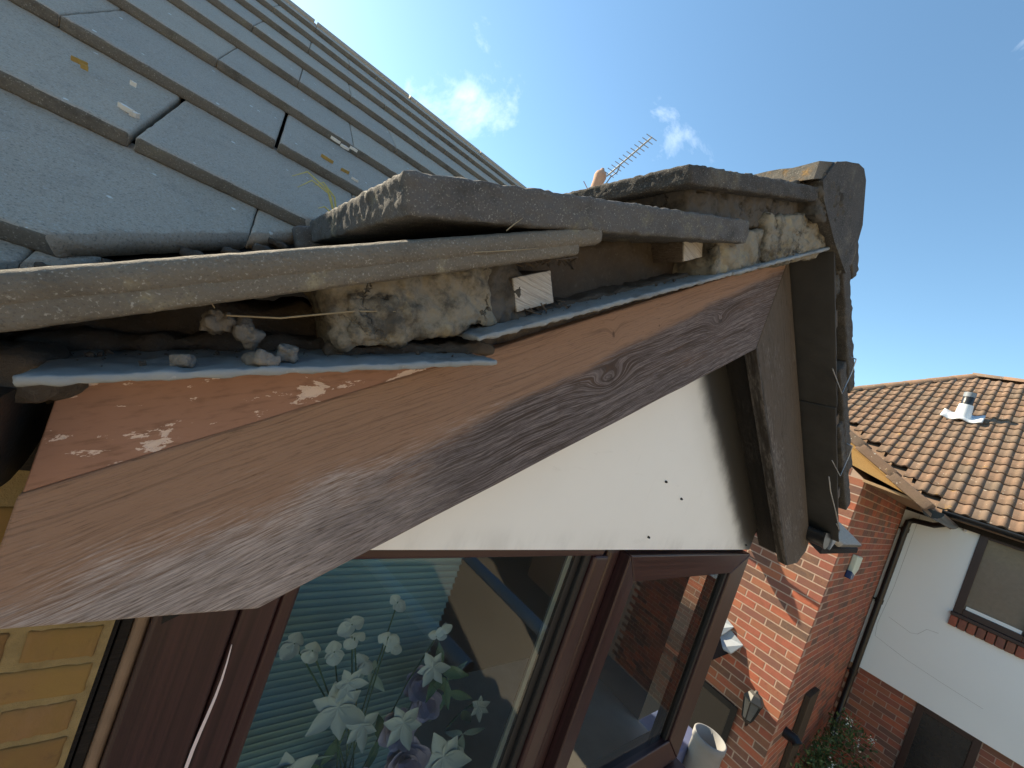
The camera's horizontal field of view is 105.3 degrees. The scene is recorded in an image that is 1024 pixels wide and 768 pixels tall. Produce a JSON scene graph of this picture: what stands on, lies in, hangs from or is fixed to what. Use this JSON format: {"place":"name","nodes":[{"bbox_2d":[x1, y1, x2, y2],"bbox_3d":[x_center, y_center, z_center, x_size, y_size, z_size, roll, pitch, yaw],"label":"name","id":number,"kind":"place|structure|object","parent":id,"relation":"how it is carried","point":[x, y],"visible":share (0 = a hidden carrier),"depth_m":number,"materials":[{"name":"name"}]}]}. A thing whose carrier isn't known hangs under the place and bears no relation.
{"place":"outdoors","nodes":[
{"label":"outdoors","id":0,"kind":"place"},
{"bbox_2d":[0,0,865,767],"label":"house","id":1,"kind":"structure","parent":0,"point":[548,514],"depth_m":0.44,"materials":[{"name":"brown wood"}]},
{"bbox_2d":[169,354,196,367],"bbox_3d":[-0.184,-0.013,0.219,0.012,0.010,0.010,20,0,-12],"label":"mortar fragment","id":2,"kind":"object","parent":1,"relation":"on","point":[185,360],"visible":1,"depth_m":0.21,"materials":[{"name":"grey concrete"}]},
{"bbox_2d":[199,309,236,334],"bbox_3d":[-0.187,-0.039,0.247,0.019,0.017,0.017,20,0,33],"label":"mortar fragment","id":3,"kind":"object","parent":1,"relation":"on","point":[216,321],"visible":1,"depth_m":0.24,"materials":[{"name":"grey concrete"}]},
{"bbox_2d":[231,317,265,350],"bbox_3d":[-0.172,-0.033,0.254,0.018,0.020,0.021,19,0,-38],"label":"mortar fragment","id":4,"kind":"object","parent":1,"relation":"on","point":[246,333],"visible":1,"depth_m":0.25,"materials":[{"name":"grey concrete"}]},
{"bbox_2d":[241,349,280,366],"bbox_3d":[-0.155,-0.015,0.241,0.027,0.016,0.016,20,0,39],"label":"mortar fragment","id":5,"kind":"object","parent":1,"relation":"on","point":[260,357],"visible":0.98,"depth_m":0.23,"materials":[{"name":"grey concrete"}]},
{"bbox_2d":[275,343,298,363],"bbox_3d":[-0.144,-0.020,0.251,0.013,0.012,0.013,19,0,-38],"label":"mortar fragment","id":6,"kind":"object","parent":1,"relation":"on","point":[287,352],"visible":1,"depth_m":0.25,"materials":[{"name":"grey concrete"}]},
{"bbox_2d":[227,310,395,318],"bbox_3d":[-0.129,-0.047,0.261,0.093,0.041,0.003,19,0,-31],"label":"straw stalk","id":7,"kind":"object","parent":1,"relation":"on","point":[297,316],"visible":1,"depth_m":0.25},
{"bbox_2d":[293,171,336,211],"bbox_3d":[-0.265,-0.252,0.534,0.074,0.054,0.003,19,0,-38],"label":"grass tuft","id":8,"kind":"object","parent":1,"relation":"on","point":[329,195],"visible":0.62,"depth_m":0.54,"materials":[{"name":"green plant"}]},
{"bbox_2d":[60,272,699,366],"bbox_3d":[0.073,-0.113,0.436,0.700,0.402,0.078,19,0,-38],"label":"loose grit","id":9,"kind":"object","parent":1,"relation":"on","point":[108,351],"visible":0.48,"depth_m":0.24,"materials":[{"name":"grey gravel"}]},
{"bbox_2d":[274,595,489,767],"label":"flower arrangement","id":10,"kind":"object","parent":1,"relation":"on","point":[338,710],"visible":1,"depth_m":0.65,"materials":[{"name":"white plant"}]},
{"bbox_2d":[64,550,749,767],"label":"window","id":11,"kind":"structure","parent":1,"relation":"in","point":[186,690],"depth_m":0.57,"materials":[{"name":"brown wood"}]},
{"bbox_2d":[474,248,538,252],"bbox_3d":[-0.003,-0.104,0.304,0.053,0.030,0.002,19,0,-38],"label":"straw stalk","id":12,"kind":"object","parent":1,"relation":"on","point":[504,250],"visible":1,"depth_m":0.30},
{"bbox_2d":[515,256,577,314],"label":"nest litter","id":13,"kind":"object","parent":1,"relation":"on","point":[563,259],"visible":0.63,"depth_m":0.38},
{"bbox_2d":[291,0,1023,385],"label":"sky","id":14,"kind":"structure","parent":0,"point":[926,96],"materials":[{"name":"blue"}]},
{"label":"ground","id":15,"kind":"structure","parent":0,"visible":0},
{"bbox_2d":[591,168,606,185],"bbox_3d":[0.142,0.010,8.425,1.000,9.380,1.199,19,0,-38],"label":"chimney","id":16,"kind":"object","parent":15,"relation":"on","point":[599,178],"visible":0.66,"depth_m":7.80,"materials":[{"name":"beige brick"}]},
{"bbox_2d":[583,134,656,187],"bbox_3d":[2.092,-4.234,7.649,1.195,1.106,0.308,20,0,36],"label":"tv aerial","id":17,"kind":"object","parent":16,"relation":"attached to","point":[628,157],"visible":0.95,"depth_m":7.53,"materials":[{"name":"metal"}]},
{"bbox_2d":[639,711,692,762],"bbox_3d":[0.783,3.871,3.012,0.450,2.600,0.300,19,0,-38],"label":"blue bin","id":18,"kind":"object","parent":15,"relation":"on","point":[647,722],"visible":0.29,"depth_m":2.96,"materials":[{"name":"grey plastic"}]},
{"bbox_2d":[682,723,726,767],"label":"flue pipe","id":19,"kind":"object","parent":15,"relation":"on","point":[707,747],"visible":1,"depth_m":2.81,"materials":[{"name":"white plastic"}]},
{"bbox_2d":[638,373,1023,767],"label":"neighbour house","id":20,"kind":"structure","parent":15,"relation":"on","point":[905,645],"depth_m":4.84,"materials":[{"name":"red brick"}]},
{"bbox_2d":[638,647,737,743],"bbox_3d":[1.525,4.209,4.156,0.032,2.450,0.910,19,0,-38],"label":"door","id":21,"kind":"structure","parent":20,"relation":"in","point":[712,709],"depth_m":4.02,"materials":[{"name":"wood"}]},
{"bbox_2d":[741,690,763,726],"bbox_3d":[2.234,3.026,3.642,0.224,0.360,0.152,19,0,-38],"label":"wall lamp","id":22,"kind":"object","parent":20,"relation":"attached to","point":[753,705],"visible":1,"depth_m":3.59,"materials":[{"name":"metal"}]},
{"bbox_2d":[844,554,862,579],"bbox_3d":[3.503,1.871,3.997,0.328,0.253,0.050,19,0,-38],"label":"alarm box","id":23,"kind":"object","parent":20,"relation":"attached to","point":[853,566],"visible":1,"depth_m":3.92,"materials":[{"name":"plastic"}]},
{"bbox_2d":[894,703,981,767],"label":"door","id":24,"kind":"structure","parent":20,"relation":"in","point":[930,741],"depth_m":4.82,"materials":[{"name":"brown wood"}]},
{"bbox_2d":[948,535,1023,658],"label":"window","id":25,"kind":"structure","parent":20,"relation":"in","point":[1004,632],"depth_m":4.79,"materials":[{"name":"brown wood"}]},
{"bbox_2d":[790,708,877,767],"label":"shrub","id":26,"kind":"object","parent":15,"relation":"on","point":[816,761],"visible":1,"depth_m":4.70,"materials":[{"name":"green plant"}]}
]}

